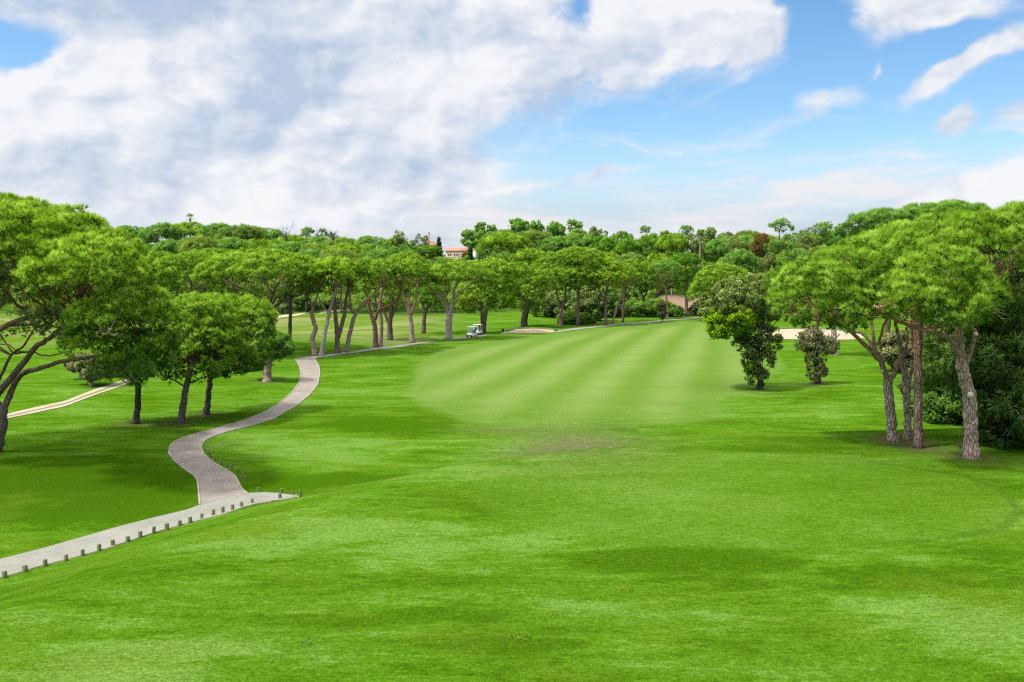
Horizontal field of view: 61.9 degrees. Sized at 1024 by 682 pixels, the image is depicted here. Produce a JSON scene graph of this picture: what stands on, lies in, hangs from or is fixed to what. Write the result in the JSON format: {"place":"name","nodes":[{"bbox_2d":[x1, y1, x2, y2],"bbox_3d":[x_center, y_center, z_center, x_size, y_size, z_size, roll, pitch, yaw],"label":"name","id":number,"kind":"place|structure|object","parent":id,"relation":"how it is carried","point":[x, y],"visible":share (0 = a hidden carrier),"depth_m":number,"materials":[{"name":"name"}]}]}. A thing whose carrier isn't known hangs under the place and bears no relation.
{"place":"outdoors","nodes":[
{"label":"outdoors","id":0,"kind":"place"},
{"bbox_2d":[7,378,128,417],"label":"dirt track","id":1,"kind":"structure","parent":0,"point":[68,400],"depth_m":77.02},
{"bbox_2d":[0,492,296,575],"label":"concrete path","id":2,"kind":"structure","parent":0,"point":[51,553],"depth_m":38.81,"materials":[{"name":"grey concrete"}]},
{"bbox_2d":[0,496,300,577],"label":"path kerb","id":3,"kind":"structure","parent":2,"relation":"on","point":[142,536],"depth_m":37.40,"materials":[{"name":"concrete"}]},
{"bbox_2d":[170,358,318,503],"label":"paved path","id":4,"kind":"structure","parent":0,"point":[216,482],"depth_m":57.03,"materials":[{"name":"concrete"}]},
{"bbox_2d":[168,359,300,503],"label":"path kerb","id":5,"kind":"structure","parent":4,"relation":"on","point":[190,472],"depth_m":59.01,"materials":[{"name":"concrete"}]},
{"bbox_2d":[201,357,319,492],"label":"path kerb","id":6,"kind":"structure","parent":4,"relation":"on","point":[236,478],"depth_m":63.45,"materials":[{"name":"concrete"}]},
{"bbox_2d":[295,341,433,359],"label":"cart track","id":7,"kind":"structure","parent":0,"point":[369,349],"depth_m":124.09,"materials":[{"name":"concrete"}]},
{"bbox_2d":[0,259,1023,681],"bbox_3d":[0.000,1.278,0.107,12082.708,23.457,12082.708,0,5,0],"label":"ground","id":8,"kind":"structure","parent":0,"point":[88,465],"depth_m":34.76,"materials":[{"name":"green plant"}]},
{"bbox_2d":[67,351,98,385],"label":"olive tree","id":9,"kind":"object","parent":8,"relation":"on","point":[73,367],"visible":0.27,"depth_m":87.27,"materials":[{"name":"green plant"}]},
{"bbox_2d":[0,191,190,451],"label":"stone pine","id":10,"kind":"object","parent":8,"relation":"on","point":[50,247],"visible":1,"depth_m":46.73,"materials":[{"name":"green plant"}]},
{"bbox_2d":[96,332,184,423],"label":"stone pine","id":11,"kind":"object","parent":8,"relation":"on","point":[137,409],"visible":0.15,"depth_m":65.92,"materials":[{"name":"green plant"}]},
{"bbox_2d":[137,221,184,245],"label":"umbrella pine","id":12,"kind":"object","parent":8,"relation":"on","point":[163,230],"visible":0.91,"depth_m":305.22,"materials":[{"name":"green plant"}]},
{"bbox_2d":[143,249,179,301],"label":"umbrella pine","id":13,"kind":"object","parent":8,"relation":"on","point":[152,256],"visible":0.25,"depth_m":235.03,"materials":[{"name":"green plant"}]},
{"bbox_2d":[148,239,184,266],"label":"umbrella pine","id":14,"kind":"object","parent":8,"relation":"on","point":[169,246],"visible":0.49,"depth_m":268.70,"materials":[{"name":"green plant"}]},
{"bbox_2d":[165,221,210,239],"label":"umbrella pine","id":15,"kind":"object","parent":8,"relation":"on","point":[186,228],"visible":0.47,"depth_m":315.58,"materials":[{"name":"green plant"}]},
{"bbox_2d":[134,291,243,423],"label":"stone pine","id":16,"kind":"object","parent":8,"relation":"on","point":[198,339],"visible":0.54,"depth_m":65.90,"materials":[{"name":"green plant"}]},
{"bbox_2d":[147,247,240,301],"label":"stone pine","id":17,"kind":"object","parent":8,"relation":"on","point":[193,258],"visible":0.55,"depth_m":120.49,"materials":[{"name":"green plant"}]},
{"bbox_2d":[177,234,225,293],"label":"umbrella pine","id":18,"kind":"object","parent":8,"relation":"on","point":[199,242],"visible":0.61,"depth_m":265.19,"materials":[{"name":"green plant"}]},
{"bbox_2d":[194,222,230,239],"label":"umbrella pine","id":19,"kind":"object","parent":8,"relation":"on","point":[214,228],"visible":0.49,"depth_m":315.24,"materials":[{"name":"green plant"}]},
{"bbox_2d":[188,291,279,414],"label":"stone pine","id":20,"kind":"object","parent":8,"relation":"on","point":[244,311],"visible":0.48,"depth_m":70.68,"materials":[{"name":"green plant"}]},
{"bbox_2d":[212,236,255,291],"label":"umbrella pine","id":21,"kind":"object","parent":8,"relation":"on","point":[234,243],"visible":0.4,"depth_m":268.99,"materials":[{"name":"green plant"}]},
{"bbox_2d":[212,223,264,278],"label":"umbrella pine","id":22,"kind":"object","parent":8,"relation":"on","point":[246,232],"visible":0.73,"depth_m":307.47,"materials":[{"name":"green plant"}]},
{"bbox_2d":[242,238,277,294],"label":"umbrella pine","id":23,"kind":"object","parent":8,"relation":"on","point":[262,243],"visible":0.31,"depth_m":274.17,"materials":[{"name":"green plant"}]},
{"bbox_2d":[188,247,337,321],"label":"stone pine","id":24,"kind":"object","parent":8,"relation":"on","point":[208,269],"visible":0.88,"depth_m":114.87,"materials":[{"name":"green plant"}]},
{"bbox_2d":[250,226,283,247],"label":"umbrella pine","id":25,"kind":"object","parent":8,"relation":"on","point":[272,233],"visible":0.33,"depth_m":319.10,"materials":[{"name":"green plant"}]},
{"bbox_2d":[247,330,296,381],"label":"stone pine","id":26,"kind":"object","parent":8,"relation":"on","point":[286,343],"visible":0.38,"depth_m":90.96,"materials":[{"name":"green plant"}]},
{"bbox_2d":[260,240,306,261],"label":"umbrella pine","id":27,"kind":"object","parent":8,"relation":"on","point":[293,246],"visible":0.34,"depth_m":266.18,"materials":[{"name":"green plant"}]},
{"bbox_2d":[262,278,315,355],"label":"stone pine","id":28,"kind":"object","parent":8,"relation":"on","point":[280,297],"visible":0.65,"depth_m":118.39,"materials":[{"name":"green plant"}]},
{"bbox_2d":[271,233,309,243],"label":"umbrella pine","id":29,"kind":"object","parent":8,"relation":"on","point":[298,238],"visible":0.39,"depth_m":311.75,"materials":[{"name":"green plant"}]},
{"bbox_2d":[285,258,347,354],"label":"stone pine","id":30,"kind":"object","parent":8,"relation":"on","point":[314,349],"visible":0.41,"depth_m":118.57,"materials":[{"name":"green plant"}]},
{"bbox_2d":[311,256,356,355],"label":"stone pine","id":31,"kind":"object","parent":8,"relation":"on","point":[334,268],"visible":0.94,"depth_m":116.92,"materials":[{"name":"green plant"}]},
{"bbox_2d":[320,246,361,312],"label":"umbrella pine","id":32,"kind":"object","parent":8,"relation":"on","point":[342,253],"visible":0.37,"depth_m":232.07,"materials":[{"name":"green plant"}]},
{"bbox_2d":[319,242,368,293],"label":"umbrella pine","id":33,"kind":"object","parent":8,"relation":"on","point":[348,246],"visible":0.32,"depth_m":269.53,"materials":[{"name":"green plant"}]},
{"bbox_2d":[322,256,369,352],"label":"stone pine","id":34,"kind":"object","parent":8,"relation":"on","point":[338,330],"visible":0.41,"depth_m":120.38,"materials":[{"name":"green plant"}]},
{"bbox_2d":[354,235,387,248],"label":"umbrella pine","id":35,"kind":"object","parent":8,"relation":"on","point":[365,239],"visible":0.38,"depth_m":306.53,"materials":[{"name":"green plant"}]},
{"bbox_2d":[344,257,403,351],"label":"stone pine","id":36,"kind":"object","parent":8,"relation":"on","point":[378,266],"visible":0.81,"depth_m":121.44,"materials":[{"name":"green plant"}]},
{"bbox_2d":[358,248,392,310],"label":"umbrella pine","id":37,"kind":"object","parent":8,"relation":"on","point":[374,254],"visible":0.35,"depth_m":237.80,"materials":[{"name":"green plant"}]},
{"bbox_2d":[368,258,404,346],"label":"stone pine","id":38,"kind":"object","parent":8,"relation":"on","point":[380,341],"visible":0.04,"depth_m":131.26,"materials":[{"name":"brown plant"}]},
{"bbox_2d":[358,257,416,347],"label":"stone pine","id":39,"kind":"object","parent":8,"relation":"on","point":[405,270],"visible":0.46,"depth_m":128.38,"materials":[{"name":"green plant"}]},
{"bbox_2d":[368,279,413,339],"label":"stone pine","id":40,"kind":"object","parent":8,"relation":"on","point":[389,318],"visible":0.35,"depth_m":146.24,"materials":[{"name":"green plant"}]},
{"bbox_2d":[389,250,426,312],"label":"umbrella pine","id":41,"kind":"object","parent":8,"relation":"on","point":[409,255],"visible":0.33,"depth_m":231.22,"materials":[{"name":"green plant"}]},
{"bbox_2d":[392,257,437,342],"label":"stone pine","id":42,"kind":"object","parent":8,"relation":"on","point":[419,265],"visible":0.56,"depth_m":141.79,"materials":[{"name":"green plant"}]},
{"bbox_2d":[411,282,448,332],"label":"stone pine","id":43,"kind":"object","parent":8,"relation":"on","point":[429,301],"visible":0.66,"depth_m":161.21,"materials":[{"name":"green plant"}]},
{"bbox_2d":[423,232,481,259],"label":"villa","id":44,"kind":"object","parent":8,"relation":"on","point":[455,252],"visible":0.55,"depth_m":447.78,"materials":[{"name":"paint"}]},
{"bbox_2d":[414,260,500,338],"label":"stone pine","id":45,"kind":"object","parent":8,"relation":"on","point":[469,271],"visible":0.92,"depth_m":146.78,"materials":[{"name":"green plant"}]},
{"bbox_2d":[460,222,496,260],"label":"broadleaf tree","id":46,"kind":"object","parent":8,"relation":"on","point":[479,231],"visible":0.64,"depth_m":394.31,"materials":[{"name":"green plant"}]},
{"bbox_2d":[450,257,522,332],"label":"stone pine","id":47,"kind":"object","parent":8,"relation":"on","point":[511,274],"visible":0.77,"depth_m":160.40,"materials":[{"name":"green plant"}]},
{"bbox_2d":[476,231,534,257],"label":"umbrella pine","id":48,"kind":"object","parent":8,"relation":"on","point":[499,240],"visible":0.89,"depth_m":284.90,"materials":[{"name":"green plant"}]},
{"bbox_2d":[0,243,1023,311],"bbox_3d":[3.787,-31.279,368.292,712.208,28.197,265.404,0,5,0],"label":"woodland","id":49,"kind":"object","parent":8,"relation":"on","point":[357,297],"visible":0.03,"depth_m":274.21,"materials":[{"name":"green plant"}]},
{"bbox_2d":[495,217,544,253],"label":"broadleaf tree","id":50,"kind":"object","parent":8,"relation":"on","point":[519,224],"visible":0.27,"depth_m":340.31,"materials":[{"name":"green plant"}]},
{"bbox_2d":[493,261,556,327],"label":"stone pine","id":51,"kind":"object","parent":8,"relation":"on","point":[527,276],"visible":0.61,"depth_m":174.91,"materials":[{"name":"green plant"}]},
{"bbox_2d":[501,228,551,279],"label":"umbrella pine","id":52,"kind":"object","parent":8,"relation":"on","point":[539,236],"visible":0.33,"depth_m":297.22,"materials":[{"name":"green plant"}]},
{"bbox_2d":[508,247,548,268],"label":"umbrella pine","id":53,"kind":"object","parent":8,"relation":"on","point":[527,255],"visible":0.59,"depth_m":246.24,"materials":[{"name":"green plant"}]},
{"bbox_2d":[531,235,575,262],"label":"umbrella pine","id":54,"kind":"object","parent":8,"relation":"on","point":[559,242],"visible":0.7,"depth_m":293.51,"materials":[{"name":"green plant"}]},
{"bbox_2d":[539,286,569,317],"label":"shrub","id":55,"kind":"object","parent":8,"relation":"on","point":[548,300],"visible":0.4,"depth_m":209.81,"materials":[{"name":"green plant"}]},
{"bbox_2d":[529,249,586,325],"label":"stone pine","id":56,"kind":"object","parent":8,"relation":"on","point":[547,263],"visible":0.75,"depth_m":183.15,"materials":[{"name":"green plant"}]},
{"bbox_2d":[552,287,585,314],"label":"shrub","id":57,"kind":"object","parent":8,"relation":"on","point":[568,303],"visible":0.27,"depth_m":201.93,"materials":[{"name":"green plant"}]},
{"bbox_2d":[546,218,597,253],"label":"broadleaf tree","id":58,"kind":"object","parent":8,"relation":"on","point":[556,228],"visible":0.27,"depth_m":335.43,"materials":[{"name":"green plant"}]},
{"bbox_2d":[555,311,595,324],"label":"shrub","id":59,"kind":"object","parent":8,"relation":"on","point":[569,317],"visible":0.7,"depth_m":188.47,"materials":[{"name":"green plant"}]},
{"bbox_2d":[563,232,598,288],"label":"umbrella pine","id":60,"kind":"object","parent":8,"relation":"on","point":[579,239],"visible":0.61,"depth_m":295.52,"materials":[{"name":"green plant"}]},
{"bbox_2d":[556,246,609,325],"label":"stone pine","id":61,"kind":"object","parent":8,"relation":"on","point":[593,255],"visible":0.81,"depth_m":182.09,"materials":[{"name":"green plant"}]},
{"bbox_2d":[569,285,611,320],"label":"shrub","id":62,"kind":"object","parent":8,"relation":"on","point":[590,302],"visible":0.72,"depth_m":198.36,"materials":[{"name":"green plant"}]},
{"bbox_2d":[587,235,619,283],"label":"round pine","id":63,"kind":"object","parent":8,"relation":"on","point":[607,242],"visible":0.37,"depth_m":294.06,"materials":[{"name":"green plant"}]},
{"bbox_2d":[580,256,627,325],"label":"stone pine","id":64,"kind":"object","parent":8,"relation":"on","point":[611,274],"visible":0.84,"depth_m":181.81,"materials":[{"name":"green plant"}]},
{"bbox_2d":[597,286,622,317],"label":"shrub","id":65,"kind":"object","parent":8,"relation":"on","point":[614,298],"visible":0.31,"depth_m":213.99,"materials":[{"name":"green plant"}]},
{"bbox_2d":[607,266,641,322],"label":"stone pine","id":66,"kind":"object","parent":8,"relation":"on","point":[636,274],"visible":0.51,"depth_m":189.71,"materials":[{"name":"green plant"}]},
{"bbox_2d":[612,236,643,255],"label":"round pine","id":67,"kind":"object","parent":8,"relation":"on","point":[628,243],"visible":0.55,"depth_m":292.19,"materials":[{"name":"green plant"}]},
{"bbox_2d":[612,285,643,312],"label":"shrub","id":68,"kind":"object","parent":8,"relation":"on","point":[632,294],"visible":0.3,"depth_m":229.90,"materials":[{"name":"green plant"}]},
{"bbox_2d":[613,251,650,289],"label":"umbrella pine","id":69,"kind":"object","parent":8,"relation":"on","point":[632,255],"visible":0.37,"depth_m":244.06,"materials":[{"name":"green plant"}]},
{"bbox_2d":[614,299,654,316],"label":"shrub","id":70,"kind":"object","parent":8,"relation":"on","point":[634,306],"visible":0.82,"depth_m":217.09,"materials":[{"name":"green plant"}]},
{"bbox_2d":[616,258,654,321],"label":"stone pine","id":71,"kind":"object","parent":8,"relation":"on","point":[640,265],"visible":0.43,"depth_m":195.50,"materials":[{"name":"green plant"}]},
{"bbox_2d":[634,232,665,258],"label":"round pine","id":72,"kind":"object","parent":8,"relation":"on","point":[650,241],"visible":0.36,"depth_m":299.38,"materials":[{"name":"green plant"}]},
{"bbox_2d":[647,258,685,318],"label":"stone pine","id":73,"kind":"object","parent":8,"relation":"on","point":[664,268],"visible":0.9,"depth_m":206.63,"materials":[{"name":"green plant"}]},
{"bbox_2d":[642,262,691,298],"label":"stone pine","id":74,"kind":"object","parent":8,"relation":"on","point":[661,290],"visible":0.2,"depth_m":227.30,"materials":[{"name":"green plant"}]},
{"bbox_2d":[654,233,692,295],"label":"umbrella pine","id":75,"kind":"object","parent":8,"relation":"on","point":[675,243],"visible":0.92,"depth_m":291.47,"materials":[{"name":"green plant"}]},
{"bbox_2d":[670,251,702,315],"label":"stone pine","id":76,"kind":"object","parent":8,"relation":"on","point":[695,260],"visible":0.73,"depth_m":218.15,"materials":[{"name":"green plant"}]},
{"bbox_2d":[684,233,705,297],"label":"tall pine","id":77,"kind":"object","parent":8,"relation":"on","point":[696,243],"visible":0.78,"depth_m":292.60,"materials":[{"name":"green plant"}]},
{"bbox_2d":[689,227,733,271],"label":"broadleaf tree","id":78,"kind":"object","parent":8,"relation":"on","point":[711,230],"visible":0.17,"depth_m":344.71,"materials":[{"name":"green plant"}]},
{"bbox_2d":[686,261,751,307],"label":"stone pine","id":79,"kind":"object","parent":8,"relation":"on","point":[699,279],"visible":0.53,"depth_m":198.99,"materials":[{"name":"green plant"}]},
{"bbox_2d":[697,238,740,266],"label":"umbrella pine","id":80,"kind":"object","parent":8,"relation":"on","point":[713,248],"visible":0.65,"depth_m":297.79,"materials":[{"name":"green plant"}]},
{"bbox_2d":[717,248,761,276],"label":"umbrella pine","id":81,"kind":"object","parent":8,"relation":"on","point":[742,257],"visible":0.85,"depth_m":248.28,"materials":[{"name":"green plant"}]},
{"bbox_2d":[697,272,784,389],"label":"cork oak","id":82,"kind":"object","parent":8,"relation":"on","point":[736,316],"visible":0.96,"depth_m":84.94,"materials":[{"name":"green plant"}]},
{"bbox_2d":[748,233,770,294],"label":"dead pine","id":83,"kind":"object","parent":8,"relation":"on","point":[760,237],"visible":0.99,"depth_m":266.01,"materials":[{"name":"brown plant"}]},
{"bbox_2d":[755,252,776,284],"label":"tall pine","id":84,"kind":"object","parent":8,"relation":"on","point":[769,259],"visible":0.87,"depth_m":248.94,"materials":[{"name":"green plant"}]},
{"bbox_2d":[746,234,787,271],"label":"umbrella pine","id":85,"kind":"object","parent":8,"relation":"on","point":[770,238],"visible":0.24,"depth_m":292.32,"materials":[{"name":"green plant"}]},
{"bbox_2d":[762,217,795,254],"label":"tall pine","id":86,"kind":"object","parent":8,"relation":"on","point":[787,244],"visible":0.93,"depth_m":265.29,"materials":[{"name":"green plant"}]},
{"bbox_2d":[772,248,813,310],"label":"umbrella pine","id":87,"kind":"object","parent":8,"relation":"on","point":[798,254],"visible":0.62,"depth_m":246.01,"materials":[{"name":"green plant"}]},
{"bbox_2d":[793,227,819,298],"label":"tall pine","id":88,"kind":"object","parent":8,"relation":"on","point":[809,237],"visible":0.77,"depth_m":271.39,"materials":[{"name":"green plant"}]},
{"bbox_2d":[764,329,863,339],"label":"sand bunker","id":89,"kind":"object","parent":8,"relation":"on","point":[788,333],"visible":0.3,"depth_m":160.13},
{"bbox_2d":[794,318,840,383],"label":"olive tree","id":90,"kind":"object","parent":8,"relation":"on","point":[814,347],"visible":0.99,"depth_m":89.17,"materials":[{"name":"green plant"}]},
{"bbox_2d":[807,220,833,246],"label":"tall pine","id":91,"kind":"object","parent":8,"relation":"on","point":[823,227],"visible":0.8,"depth_m":276.96,"materials":[{"name":"green plant"}]},
{"bbox_2d":[816,228,847,245],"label":"umbrella pine","id":92,"kind":"object","parent":8,"relation":"on","point":[836,236],"visible":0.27,"depth_m":284.08,"materials":[{"name":"green plant"}]},
{"bbox_2d":[762,244,928,440],"bbox_3d":[19.066,0.225,47.852,10.377,11.398,7.888,0,5,0],"label":"stone pine","id":93,"kind":"object","parent":8,"relation":"on","point":[797,280],"visible":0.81,"depth_m":46.63,"materials":[{"name":"green plant"}]},
{"bbox_2d":[809,220,930,438],"bbox_3d":[23.218,-1.026,52.731,8.120,13.049,7.846,-3,6,-33],"label":"stone pine","id":94,"kind":"object","parent":8,"relation":"on","point":[862,238],"visible":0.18,"depth_m":50.18,"materials":[{"name":"green plant"}]},
{"bbox_2d":[841,201,949,345],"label":"maritime pine","id":95,"kind":"object","parent":8,"relation":"on","point":[866,221],"visible":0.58,"depth_m":124.40,"materials":[{"name":"green plant"}]},
{"bbox_2d":[877,327,941,371],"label":"shrub","id":96,"kind":"object","parent":8,"relation":"on","point":[889,354],"visible":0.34,"depth_m":99.73,"materials":[{"name":"green plant"}]},
{"bbox_2d":[868,205,987,448],"bbox_3d":[23.080,-0.856,47.806,9.168,13.491,5.518,-3,6,-31],"label":"stone pine","id":97,"kind":"object","parent":8,"relation":"on","point":[905,236],"visible":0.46,"depth_m":46.06,"materials":[{"name":"green plant"}]},
{"bbox_2d":[922,381,962,424],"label":"shrub","id":98,"kind":"object","parent":8,"relation":"on","point":[944,402],"visible":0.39,"depth_m":66.88,"materials":[{"name":"green plant"}]},
{"bbox_2d":[873,200,1023,458],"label":"stone pine","id":99,"kind":"object","parent":8,"relation":"on","point":[970,244],"visible":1,"depth_m":41.25,"materials":[{"name":"green plant"}]},
{"bbox_2d":[923,198,991,287],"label":"maritime pine","id":100,"kind":"object","parent":8,"relation":"on","point":[968,205],"visible":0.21,"depth_m":124.89,"materials":[{"name":"green plant"}]},
{"bbox_2d":[911,302,1006,398],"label":"evergreen tree","id":101,"kind":"object","parent":8,"relation":"on","point":[937,345],"visible":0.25,"depth_m":66.59,"materials":[{"name":"green plant"}]},
{"bbox_2d":[947,254,1023,449],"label":"evergreen tree","id":102,"kind":"object","parent":8,"relation":"on","point":[996,357],"visible":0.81,"depth_m":45.86,"materials":[{"name":"green plant"}]},
{"bbox_2d":[958,402,1023,446],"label":"shrub","id":103,"kind":"object","parent":8,"relation":"on","point":[1004,425],"visible":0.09,"depth_m":47.43,"materials":[{"name":"green plant"}]},
{"bbox_2d":[0,0,1023,255],"label":"sky","id":104,"kind":"structure","parent":0,"point":[355,119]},
{"bbox_2d":[555,317,701,331],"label":"cart track","id":105,"kind":"structure","parent":0,"point":[623,323],"depth_m":189.36,"materials":[{"name":"concrete"}]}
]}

